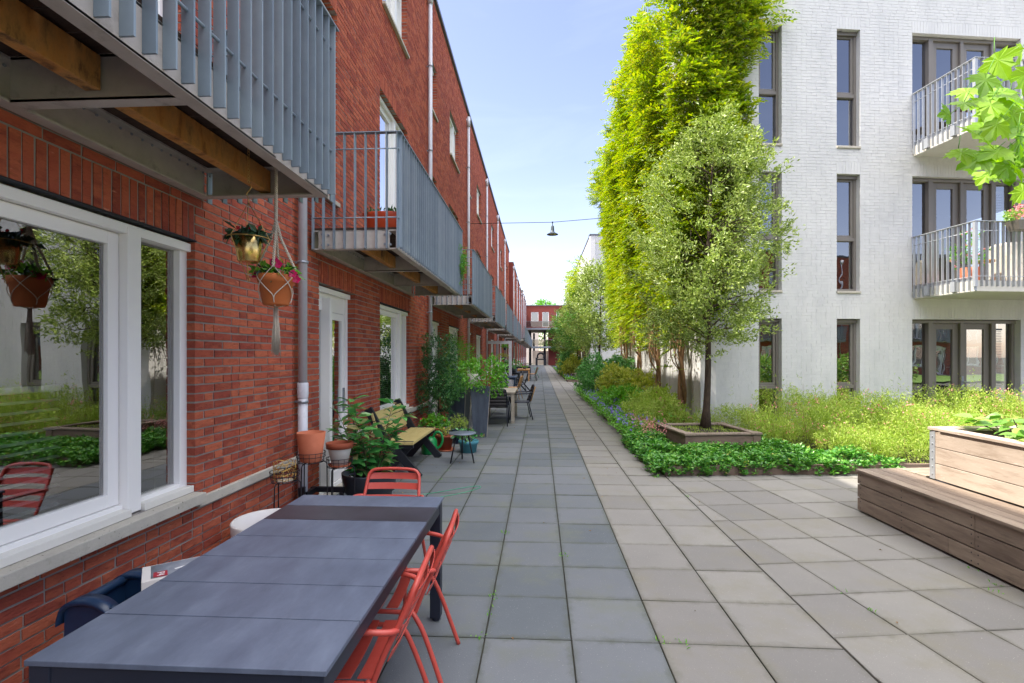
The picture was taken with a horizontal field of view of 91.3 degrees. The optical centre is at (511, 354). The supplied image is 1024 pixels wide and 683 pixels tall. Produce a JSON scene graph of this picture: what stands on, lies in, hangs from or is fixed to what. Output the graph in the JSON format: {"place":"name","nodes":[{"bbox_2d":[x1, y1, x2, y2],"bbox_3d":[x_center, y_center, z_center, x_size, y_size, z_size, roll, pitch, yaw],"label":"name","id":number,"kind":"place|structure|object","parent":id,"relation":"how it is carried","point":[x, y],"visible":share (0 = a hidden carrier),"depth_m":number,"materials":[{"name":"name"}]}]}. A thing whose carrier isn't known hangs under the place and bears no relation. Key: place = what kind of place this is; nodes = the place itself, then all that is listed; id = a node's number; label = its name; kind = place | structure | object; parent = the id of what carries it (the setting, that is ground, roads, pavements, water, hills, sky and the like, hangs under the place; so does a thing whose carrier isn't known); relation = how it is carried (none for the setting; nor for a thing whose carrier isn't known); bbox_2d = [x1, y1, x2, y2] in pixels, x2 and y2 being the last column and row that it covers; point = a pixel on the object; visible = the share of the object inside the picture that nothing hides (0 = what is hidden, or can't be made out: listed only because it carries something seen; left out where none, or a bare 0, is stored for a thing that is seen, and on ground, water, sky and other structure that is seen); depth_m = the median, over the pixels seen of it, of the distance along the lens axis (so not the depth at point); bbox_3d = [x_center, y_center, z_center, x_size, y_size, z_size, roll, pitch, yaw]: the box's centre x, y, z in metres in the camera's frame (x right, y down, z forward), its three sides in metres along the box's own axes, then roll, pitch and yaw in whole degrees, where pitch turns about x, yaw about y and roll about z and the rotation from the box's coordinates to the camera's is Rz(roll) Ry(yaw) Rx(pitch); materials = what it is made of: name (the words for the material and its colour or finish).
{"place":"outdoors","nodes":[
{"label":"outdoors","id":0,"kind":"place"},
{"bbox_2d":[336,365,878,682],"bbox_3d":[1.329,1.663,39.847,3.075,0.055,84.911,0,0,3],"label":"street paving","id":1,"kind":"structure","parent":0,"point":[613,635],"depth_m":3.74,"materials":[{"name":"grey concrete"}]},
{"bbox_2d":[55,568,141,636],"bbox_3d":[-1.894,1.375,2.433,0.330,0.531,0.350,0,0,3],"label":"plastic armchair","id":2,"kind":"object","parent":1,"relation":"on","point":[77,613],"visible":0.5,"depth_m":2.29,"materials":[{"name":"blue plastic"}]},
{"bbox_2d":[141,556,199,590],"bbox_3d":[-1.528,1.071,2.529,0.550,0.069,0.200,0,0,-35],"label":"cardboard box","id":3,"kind":"object","parent":2,"relation":"on","point":[153,574],"visible":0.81,"depth_m":2.41,"materials":[{"name":"white cardboard"}]},
{"bbox_2d":[24,495,443,682],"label":"dining table","id":4,"kind":"object","parent":1,"relation":"on","point":[298,590],"visible":0.98,"depth_m":1.79,"materials":[{"name":"grey metal"}]},
{"bbox_2d":[230,508,280,537],"bbox_3d":[-1.835,1.438,3.786,0.524,0.405,0.524,0,0,3],"label":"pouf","id":5,"kind":"object","parent":1,"relation":"on","point":[239,524],"visible":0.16,"depth_m":3.89,"materials":[{"name":"white fabric"}]},
{"bbox_2d":[269,450,354,507],"bbox_3d":[-1.835,1.266,4.588,0.306,0.748,0.998,0,0,19],"label":"plant stand","id":6,"kind":"object","parent":1,"relation":"on","point":[288,477],"visible":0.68,"depth_m":4.51,"materials":[{"name":"black metal"}]},
{"bbox_2d":[273,459,295,482],"bbox_3d":[-1.921,0.978,4.232,0.181,0.166,0.182,0,0,3],"label":"candle basket","id":7,"kind":"object","parent":6,"relation":"in","point":[284,480],"visible":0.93,"depth_m":4.21,"materials":[{"name":"beige metal"}]},
{"bbox_2d":[296,430,325,462],"bbox_3d":[-1.850,0.843,4.608,0.256,0.267,0.256,0,0,3],"label":"flower pot","id":8,"kind":"object","parent":6,"relation":"in","point":[309,442],"visible":0.94,"depth_m":4.52,"materials":[{"name":"ceramic"}]},
{"bbox_2d":[328,462,350,467],"bbox_3d":[-1.697,1.081,4.931,0.220,0.022,0.220,0,0,3],"label":"plant saucer","id":9,"kind":"object","parent":6,"relation":"on","point":[342,466],"visible":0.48,"depth_m":4.85,"materials":[{"name":"ceramic"}]},
{"bbox_2d":[326,440,352,465],"bbox_3d":[-1.697,0.967,4.931,0.260,0.217,0.260,0,0,3],"label":"flower pot","id":10,"kind":"object","parent":9,"relation":"on","point":[340,450],"visible":0.98,"depth_m":4.85,"materials":[{"name":"white ceramic"}]},
{"bbox_2d":[298,486,344,497],"bbox_3d":[-1.881,1.460,4.961,0.340,0.360,0.300,0,0,3],"label":"bike rack","id":11,"kind":"object","parent":1,"relation":"on","point":[315,489],"visible":0.55,"depth_m":5.07,"materials":[{"name":"black metal"}]},
{"bbox_2d":[327,395,417,495],"bbox_3d":[-1.519,1.033,5.407,0.878,1.213,0.977,0,0,-42],"label":"potted shrub","id":12,"kind":"object","parent":1,"relation":"on","point":[363,464],"visible":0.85,"depth_m":5.21,"materials":[{"name":"green plant"}]},
{"bbox_2d":[334,545,434,682],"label":"metal armchair","id":13,"kind":"object","parent":1,"relation":"on","point":[388,632],"visible":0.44,"depth_m":1.96,"materials":[{"name":"red metal"}]},
{"bbox_2d":[352,467,425,603],"bbox_3d":[-0.888,1.238,3.434,0.533,0.812,0.614,0,0,3],"label":"metal armchair","id":14,"kind":"object","parent":1,"relation":"on","point":[389,485],"visible":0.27,"depth_m":3.70,"materials":[{"name":"red metal"}]},
{"bbox_2d":[364,398,441,475],"bbox_3d":[-1.551,1.185,7.381,0.786,0.980,1.470,0,0,3],"label":"garden bench","id":15,"kind":"object","parent":1,"relation":"on","point":[414,440],"visible":0.66,"depth_m":7.21,"materials":[{"name":"yellow wood"}]},
{"bbox_2d":[377,509,459,682],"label":"metal armchair","id":16,"kind":"object","parent":1,"relation":"on","point":[403,583],"visible":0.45,"depth_m":2.42,"materials":[{"name":"red metal"}]},
{"bbox_2d":[421,431,443,454],"bbox_3d":[-1.425,1.450,8.341,0.582,0.380,0.270,0,0,3],"label":"watering can","id":17,"kind":"object","parent":1,"relation":"on","point":[424,449],"visible":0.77,"depth_m":8.28,"materials":[{"name":"green plastic"}]},
{"bbox_2d":[418,412,450,446],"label":"potted plant","id":18,"kind":"object","parent":1,"relation":"on","point":[431,419],"visible":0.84,"depth_m":8.96,"materials":[{"name":"green plant"}]},
{"bbox_2d":[415,329,469,430],"bbox_3d":[-1.407,0.561,9.823,1.082,2.158,0.939,0,0,-34],"label":"potted shrub","id":19,"kind":"object","parent":1,"relation":"on","point":[440,379],"visible":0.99,"depth_m":9.73,"materials":[{"name":"green plant"}]},
{"bbox_2d":[435,426,454,451],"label":"potted plant","id":20,"kind":"object","parent":1,"relation":"on","point":[446,446],"visible":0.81,"depth_m":8.53,"materials":[{"name":"orange plant"}]},
{"bbox_2d":[450,414,467,443],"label":"potted plant","id":21,"kind":"object","parent":1,"relation":"on","point":[457,425],"visible":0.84,"depth_m":9.27,"materials":[{"name":"green plant"}]},
{"bbox_2d":[450,382,470,430],"bbox_3d":[-1.090,1.056,10.424,0.498,1.169,0.492,0,0,29],"label":"tall planter","id":22,"kind":"object","parent":1,"relation":"on","point":[462,406],"visible":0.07,"depth_m":10.28,"materials":[{"name":"metal"}]},
{"bbox_2d":[449,431,475,463],"bbox_3d":[-0.760,1.416,7.673,0.420,0.452,0.420,0,0,3],"label":"side table","id":23,"kind":"object","parent":1,"relation":"on","point":[460,433],"visible":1,"depth_m":7.60,"materials":[{"name":"grey metal"}]},
{"bbox_2d":[443,329,484,422],"bbox_3d":[-1.158,0.495,11.776,1.069,2.290,1.161,0,0,3],"label":"potted shrub","id":24,"kind":"object","parent":1,"relation":"on","point":[461,348],"visible":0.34,"depth_m":11.75,"materials":[{"name":"green plant"}]},
{"bbox_2d":[450,425,484,452],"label":"potted plant","id":25,"kind":"object","parent":1,"relation":"on","point":[466,444],"visible":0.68,"depth_m":8.38,"materials":[{"name":"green plant"}]},
{"bbox_2d":[452,352,509,436],"bbox_3d":[-0.629,0.784,10.073,1.207,1.713,1.125,0,0,-5],"label":"tall planter","id":26,"kind":"object","parent":1,"relation":"on","point":[480,394],"visible":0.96,"depth_m":9.93,"materials":[{"name":"metal"}]},
{"bbox_2d":[489,389,509,426],"bbox_3d":[-0.357,1.202,11.740,0.612,0.881,0.681,0,0,3],"label":"woven chair","id":27,"kind":"object","parent":1,"relation":"on","point":[498,401],"visible":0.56,"depth_m":11.50,"materials":[{"name":"black wicker"}]},
{"bbox_2d":[488,341,511,386],"bbox_3d":[-0.553,0.495,23.025,1.090,2.290,0.120,0,0,3],"label":"metal screen","id":28,"kind":"object","parent":1,"relation":"on","point":[510,354],"visible":0.67,"depth_m":22.94,"materials":[{"name":"metal"}]},
{"bbox_2d":[489,388,517,422],"bbox_3d":[-0.301,1.262,12.761,0.836,0.755,1.550,0,0,3],"label":"wooden table","id":29,"kind":"object","parent":1,"relation":"on","point":[511,392],"visible":0.41,"depth_m":12.03,"materials":[{"name":"brown wood"}]},
{"bbox_2d":[509,384,535,419],"bbox_3d":[0.259,1.202,12.961,0.681,0.881,0.612,0,0,-4],"label":"woven chair","id":30,"kind":"object","parent":1,"relation":"on","point":[531,394],"visible":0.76,"depth_m":12.85,"materials":[{"name":"black wicker"}]},
{"bbox_2d":[526,305,565,364],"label":"bridge building","id":31,"kind":"structure","parent":1,"relation":"on","point":[538,320],"depth_m":79.89,"materials":[{"name":"brick"}]},
{"bbox_2d":[532,351,547,364],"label":"slat fence","id":32,"kind":"object","parent":31,"relation":"attached to","point":[534,355],"visible":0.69,"depth_m":84.38,"materials":[{"name":"metal"}]},
{"bbox_2d":[553,368,580,381],"bbox_3d":[4.984,1.613,46.246,1.480,0.175,31.100,0,0,3],"label":"planting bed","id":33,"kind":"object","parent":1,"relation":"on","point":[572,380],"visible":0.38,"depth_m":30.76,"materials":[{"name":"soil"}]},
{"bbox_2d":[545,304,572,352],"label":"evergreen tree","id":34,"kind":"object","parent":33,"relation":"on","point":[554,331],"visible":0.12,"depth_m":42.63,"materials":[{"name":"green plant"}]},
{"bbox_2d":[553,303,581,358],"bbox_3d":[4.779,-1.401,36.227,3.854,5.890,4.053,0,0,3],"label":"evergreen tree","id":35,"kind":"object","parent":33,"relation":"on","point":[563,344],"visible":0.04,"depth_m":36.26,"materials":[{"name":"green plant"}]},
{"bbox_2d":[560,352,582,375],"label":"shrub","id":36,"kind":"object","parent":33,"relation":"on","point":[569,367],"visible":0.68,"depth_m":33.90,"materials":[{"name":"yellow plant"}]},
{"bbox_2d":[558,255,586,358],"bbox_3d":[4.532,-2.416,38.552,2.176,8.038,15.672,0,0,3],"label":"tree","id":37,"kind":"object","parent":33,"relation":"on","point":[574,276],"visible":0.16,"depth_m":32.60,"materials":[{"name":"green plant"}]},
{"bbox_2d":[578,392,929,476],"bbox_3d":[6.898,1.605,14.343,8.802,0.190,15.600,0,0,3],"label":"planting bed","id":38,"kind":"object","parent":1,"relation":"on","point":[811,471],"visible":0.17,"depth_m":6.88,"materials":[{"name":"soil"}]},
{"bbox_2d":[557,257,620,355],"bbox_3d":[3.806,-1.500,22.839,3.814,6.090,4.070,0,0,3],"label":"tree","id":39,"kind":"object","parent":38,"relation":"on","point":[585,279],"visible":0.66,"depth_m":22.39,"materials":[{"name":"green plant"}]},
{"bbox_2d":[573,349,609,387],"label":"shrub","id":40,"kind":"object","parent":38,"relation":"on","point":[587,361],"visible":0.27,"depth_m":20.09,"materials":[{"name":"green plant"}]},
{"bbox_2d":[572,360,614,395],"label":"shrub","id":41,"kind":"object","parent":38,"relation":"on","point":[589,377],"visible":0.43,"depth_m":17.98,"materials":[{"name":"green plant"}]},
{"bbox_2d":[595,361,637,398],"bbox_3d":[3.415,0.926,15.848,1.614,1.487,2.460,0,0,3],"label":"shrub","id":42,"kind":"object","parent":38,"relation":"on","point":[606,381],"visible":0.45,"depth_m":15.53,"materials":[{"name":"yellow plant"}]},
{"bbox_2d":[594,381,642,414],"bbox_3d":[2.852,1.189,13.080,1.321,1.013,2.921,0,0,3],"label":"shrub","id":43,"kind":"object","parent":38,"relation":"on","point":[614,393],"visible":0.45,"depth_m":12.83,"materials":[{"name":"green plant"}]},
{"bbox_2d":[603,353,636,385],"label":"shrub","id":44,"kind":"object","parent":38,"relation":"on","point":[621,360],"visible":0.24,"depth_m":16.77,"materials":[{"name":"green plant"}]},
{"bbox_2d":[572,384,699,433],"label":"leaves","id":45,"kind":"object","parent":38,"relation":"on","point":[613,422],"visible":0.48,"depth_m":10.68,"materials":[{"name":"green plant"}]},
{"bbox_2d":[583,388,659,430],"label":"violet flowers","id":46,"kind":"object","parent":45,"relation":"on","point":[594,398],"visible":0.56,"depth_m":11.32,"materials":[{"name":"purple plant"}]},
{"bbox_2d":[617,367,662,400],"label":"shrub","id":47,"kind":"object","parent":38,"relation":"on","point":[647,382],"visible":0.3,"depth_m":13.49,"materials":[{"name":"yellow plant"}]},
{"bbox_2d":[620,383,687,425],"bbox_3d":[3.136,1.160,11.150,1.475,1.066,2.677,0,0,3],"label":"shrub","id":48,"kind":"object","parent":38,"relation":"on","point":[662,392],"visible":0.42,"depth_m":10.80,"materials":[{"name":"green plant"}]},
{"bbox_2d":[585,0,799,422],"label":"tree","id":49,"kind":"object","parent":38,"relation":"on","point":[644,112],"visible":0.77,"depth_m":9.90,"materials":[{"name":"green plant"}]},
{"bbox_2d":[655,422,762,452],"bbox_3d":[3.294,1.436,8.538,1.278,0.408,1.278,0,0,-5],"label":"tree planter","id":50,"kind":"object","parent":38,"relation":"on","point":[676,435],"visible":0.62,"depth_m":7.97,"materials":[{"name":"brown wood"}]},
{"bbox_2d":[669,425,742,432],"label":"soil","id":51,"kind":"structure","parent":50,"relation":"in","point":[695,430],"depth_m":8.72,"materials":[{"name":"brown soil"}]},
{"bbox_2d":[621,95,805,428],"bbox_3d":[3.396,-1.582,8.951,3.083,5.796,3.281,0,0,3],"label":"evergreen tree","id":52,"kind":"object","parent":50,"relation":"in","point":[751,267],"visible":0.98,"depth_m":8.51,"materials":[{"name":"green plant"}]},
{"bbox_2d":[619,429,905,477],"bbox_3d":[3.694,1.468,7.911,3.613,0.435,2.740,0,0,3],"label":"ground cover","id":53,"kind":"object","parent":38,"relation":"on","point":[664,452],"visible":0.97,"depth_m":7.04,"materials":[{"name":"green plant"}]},
{"bbox_2d":[624,413,667,435],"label":"coral flowers","id":54,"kind":"object","parent":53,"relation":"on","point":[650,421],"visible":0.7,"depth_m":9.16,"materials":[{"name":"pink plant"}]},
{"bbox_2d":[618,370,1023,462],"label":"feathery plants","id":55,"kind":"object","parent":38,"relation":"on","point":[874,425],"visible":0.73,"depth_m":8.45,"materials":[{"name":"green plant"}]},
{"bbox_2d":[633,383,1023,444],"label":"pink flowers","id":56,"kind":"object","parent":55,"relation":"on","point":[862,414],"visible":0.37,"depth_m":8.46,"materials":[{"name":"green plant"}]},
{"bbox_2d":[544,365,877,682],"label":"path paving","id":57,"kind":"structure","parent":0,"point":[786,637],"depth_m":3.52,"materials":[{"name":"grey concrete"}]},
{"bbox_2d":[437,0,1005,357],"label":"sky","id":58,"kind":"structure","parent":0,"point":[533,74],"materials":[{"name":"blue"}]},
{"bbox_2d":[526,356,1005,403],"bbox_3d":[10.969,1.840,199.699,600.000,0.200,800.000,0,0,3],"label":"ground","id":59,"kind":"structure","parent":0,"point":[975,364],"depth_m":47.13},
{"bbox_2d":[0,0,338,682],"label":"row house","id":60,"kind":"structure","parent":59,"relation":"on","point":[129,129],"depth_m":2.90,"materials":[{"name":"brick"}]},
{"bbox_2d":[0,175,205,591],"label":"window","id":61,"kind":"structure","parent":60,"relation":"in","point":[31,547],"depth_m":2.92,"materials":[{"name":"white paint"}]},
{"bbox_2d":[223,149,272,281],"bbox_3d":[-1.579,-0.870,2.996,0.255,0.864,0.298,0,0,3],"label":"hanging basket","id":62,"kind":"object","parent":60,"relation":"hanging from","point":[248,240],"visible":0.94,"depth_m":2.94,"materials":[{"name":"metal"}]},
{"bbox_2d":[248,167,304,355],"bbox_3d":[-1.494,-0.610,3.214,0.327,1.239,0.319,0,0,3],"label":"hanging basket","id":63,"kind":"object","parent":60,"relation":"hanging from","point":[276,289],"visible":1,"depth_m":3.15,"materials":[{"name":"ceramic"}]},
{"bbox_2d":[0,0,462,516],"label":"row house","id":64,"kind":"structure","parent":59,"relation":"on","point":[361,291],"depth_m":5.55,"materials":[{"name":"brick"}]},
{"bbox_2d":[318,286,349,494],"bbox_3d":[-2.214,0.440,5.999,0.320,2.460,1.082,0,0,3],"label":"door","id":65,"kind":"structure","parent":64,"relation":"in","point":[333,305],"depth_m":5.91,"materials":[{"name":"white paint"}]},
{"bbox_2d":[361,204,395,227],"bbox_3d":[-1.442,-1.502,5.597,0.514,0.345,0.234,0,0,3],"label":"planter trough","id":66,"kind":"object","parent":64,"relation":"on","point":[381,222],"visible":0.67,"depth_m":5.52,"materials":[{"name":"orange ceramic"}]},
{"bbox_2d":[380,96,402,210],"bbox_3d":[-2.017,-2.662,8.332,0.202,2.752,1.582,0,0,3],"label":"balcony door","id":67,"kind":"structure","parent":64,"relation":"in","point":[387,122],"depth_m":8.40,"materials":[{"name":"white paint"}]},
{"bbox_2d":[382,0,409,58],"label":"window","id":68,"kind":"structure","parent":64,"relation":"in","point":[393,8],"depth_m":8.58,"materials":[{"name":"white paint"}]},
{"bbox_2d":[380,302,413,418],"bbox_3d":[-1.967,0.111,8.400,0.214,1.826,1.722,0,0,3],"label":"window","id":69,"kind":"structure","parent":64,"relation":"in","point":[392,321],"depth_m":8.54,"materials":[{"name":"white paint"}]},
{"bbox_2d":[458,244,470,285],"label":"asparagus fern","id":70,"kind":"object","parent":64,"relation":"attached to","point":[462,266],"visible":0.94,"depth_m":8.96,"materials":[{"name":"green plant"}]},
{"bbox_2d":[426,0,491,426],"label":"row house","id":71,"kind":"structure","parent":59,"relation":"on","point":[446,105],"depth_m":12.52,"materials":[{"name":"brick"}]},
{"bbox_2d":[432,321,438,416],"bbox_3d":[-1.898,0.440,11.761,0.320,2.460,1.082,0,0,3],"label":"door","id":72,"kind":"structure","parent":71,"relation":"in","point":[435,325],"depth_m":12.15,"materials":[{"name":"white paint"}]},
{"bbox_2d":[450,118,459,173],"bbox_3d":[-1.688,-5.985,14.133,0.222,1.229,1.442,0,0,3],"label":"window","id":73,"kind":"structure","parent":71,"relation":"in","point":[452,131],"depth_m":14.32,"materials":[{"name":"white paint"}]},
{"bbox_2d":[466,108,504,383],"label":"row house","id":74,"kind":"structure","parent":59,"relation":"on","point":[475,213],"depth_m":18.29,"materials":[{"name":"brick"}]},
{"bbox_2d":[485,171,512,385],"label":"row house","id":75,"kind":"structure","parent":59,"relation":"on","point":[490,238],"depth_m":24.54,"materials":[{"name":"brick"}]},
{"bbox_2d":[496,209,517,375],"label":"row house","id":76,"kind":"structure","parent":59,"relation":"on","point":[500,233],"depth_m":30.10,"materials":[{"name":"brick"}]},
{"bbox_2d":[504,235,520,375],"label":"row house","id":77,"kind":"structure","parent":59,"relation":"on","point":[506,274],"depth_m":36.46,"materials":[{"name":"brick"}]},
{"bbox_2d":[509,262,526,375],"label":"row house","id":78,"kind":"structure","parent":59,"relation":"on","point":[512,286],"depth_m":39.44,"materials":[{"name":"red brick"}]},
{"bbox_2d":[516,275,527,364],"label":"row house","id":79,"kind":"structure","parent":59,"relation":"on","point":[517,315],"depth_m":45.84,"materials":[{"name":"brick"}]},
{"bbox_2d":[519,283,528,365],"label":"row house","id":80,"kind":"structure","parent":59,"relation":"on","point":[520,323],"depth_m":51.25,"materials":[{"name":"brick"}]},
{"bbox_2d":[521,290,529,365],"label":"row house","id":81,"kind":"structure","parent":59,"relation":"on","point":[522,328],"depth_m":57.02,"materials":[{"name":"brick"}]},
{"bbox_2d":[526,333,538,362],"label":"concrete building","id":82,"kind":"structure","parent":59,"relation":"on","point":[535,338],"depth_m":99.97,"materials":[{"name":"concrete"}]},
{"bbox_2d":[532,297,557,350],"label":"broadleaf tree","id":83,"kind":"object","parent":59,"relation":"on","point":[540,302],"visible":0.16,"depth_m":106.38,"materials":[{"name":"green plant"}]},
{"bbox_2d":[573,234,620,380],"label":"white building","id":84,"kind":"structure","parent":59,"relation":"on","point":[591,250],"depth_m":31.44,"materials":[{"name":"paint"}]},
{"bbox_2d":[622,0,1023,431],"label":"white building","id":85,"kind":"structure","parent":59,"relation":"on","point":[877,292],"depth_m":10.21,"materials":[{"name":"paint"}]},
{"bbox_2d":[758,319,778,418],"bbox_3d":[5.162,0.447,10.092,0.492,2.355,0.210,0,0,-5],"label":"window","id":86,"kind":"structure","parent":85,"relation":"in","point":[773,384],"depth_m":10.15,"materials":[{"name":"beige paint"}]},
{"bbox_2d":[758,28,782,145],"bbox_3d":[5.162,-5.396,10.092,0.492,2.417,0.210,0,0,-5],"label":"window","id":87,"kind":"structure","parent":85,"relation":"in","point":[774,91],"depth_m":10.15,"materials":[{"name":"beige paint"}]},
{"bbox_2d":[759,174,782,292],"bbox_3d":[5.162,-2.459,10.092,0.492,2.417,0.210,0,0,-5],"label":"window","id":88,"kind":"structure","parent":85,"relation":"in","point":[775,190],"depth_m":10.15,"materials":[{"name":"beige paint"}]},
{"bbox_2d":[836,319,856,431],"bbox_3d":[6.816,0.447,10.227,0.512,2.355,0.210,0,0,-5],"label":"window","id":89,"kind":"structure","parent":85,"relation":"in","point":[851,322],"depth_m":10.28,"materials":[{"name":"beige paint"}]},
{"bbox_2d":[836,176,860,292],"bbox_3d":[6.816,-2.459,10.227,0.512,2.417,0.210,0,0,-5],"label":"window","id":90,"kind":"structure","parent":85,"relation":"in","point":[851,180],"depth_m":10.28,"materials":[{"name":"beige paint"}]},
{"bbox_2d":[836,32,860,148],"bbox_3d":[6.816,-5.396,10.227,0.512,2.417,0.210,0,0,-5],"label":"window","id":91,"kind":"structure","parent":85,"relation":"in","point":[851,96],"depth_m":10.28,"materials":[{"name":"beige paint"}]},
{"bbox_2d":[912,320,1015,423],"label":"balcony doors","id":92,"kind":"structure","parent":85,"relation":"in","point":[959,328],"depth_m":10.50,"materials":[{"name":"beige paint"}]},
{"bbox_2d":[912,178,1015,291],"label":"balcony doors","id":93,"kind":"structure","parent":85,"relation":"in","point":[958,188],"depth_m":10.49,"materials":[{"name":"beige paint"}]},
{"bbox_2d":[912,37,1015,148],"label":"balcony doors","id":94,"kind":"structure","parent":85,"relation":"in","point":[959,48],"depth_m":10.47,"materials":[{"name":"beige paint"}]},
{"bbox_2d":[949,228,990,279],"bbox_3d":[8.725,-1.907,9.569,0.705,1.104,0.696,0,0,3],"label":"potted plant","id":95,"kind":"object","parent":85,"relation":"on","point":[966,261],"visible":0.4,"depth_m":9.50,"materials":[{"name":"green plant"}]},
{"bbox_2d":[989,241,1022,280],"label":"covered chair","id":96,"kind":"object","parent":85,"relation":"on","point":[1006,261],"visible":0.24,"depth_m":9.55,"materials":[{"name":"fabric"}]},
{"bbox_2d":[1002,204,1023,231],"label":"railing planter","id":97,"kind":"object","parent":85,"relation":"attached to","point":[1016,224],"visible":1,"depth_m":8.89,"materials":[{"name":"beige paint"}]},
{"bbox_2d":[666,474,1023,682],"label":"square paving","id":98,"kind":"structure","parent":0,"point":[806,543],"depth_m":3.63,"materials":[{"name":"grey concrete"}]},
{"bbox_2d":[856,467,1023,589],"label":"timber bench","id":99,"kind":"object","parent":98,"relation":"on","point":[984,532],"visible":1,"depth_m":4.15,"materials":[{"name":"brown wood"}]},
{"bbox_2d":[928,425,1023,506],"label":"raised planter","id":100,"kind":"object","parent":99,"relation":"on","point":[983,461],"visible":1,"depth_m":4.34,"materials":[{"name":"wood"}]},
{"bbox_2d":[937,37,1023,205],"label":"maple tree","id":101,"kind":"object","parent":100,"relation":"on","point":[999,111],"visible":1,"depth_m":2.47,"materials":[{"name":"green plant"}]},
{"bbox_2d":[952,412,1023,440],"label":"leafy plant","id":102,"kind":"object","parent":100,"relation":"on","point":[1017,433],"visible":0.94,"depth_m":4.61,"materials":[{"name":"green plant"}]},
{"bbox_3d":[4.590,1.411,32.428,1.358,0.458,1.358,0,0,-5],"label":"tree planter","id":103,"kind":"object","parent":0,"visible":0},
{"bbox_2d":[555,285,605,366],"bbox_3d":[4.599,-1.663,32.323,3.943,6.412,3.794,0,0,3],"label":"evergreen tree","id":104,"kind":"object","parent":103,"relation":"in","point":[568,338],"visible":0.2,"depth_m":32.14,"materials":[{"name":"green plant"}]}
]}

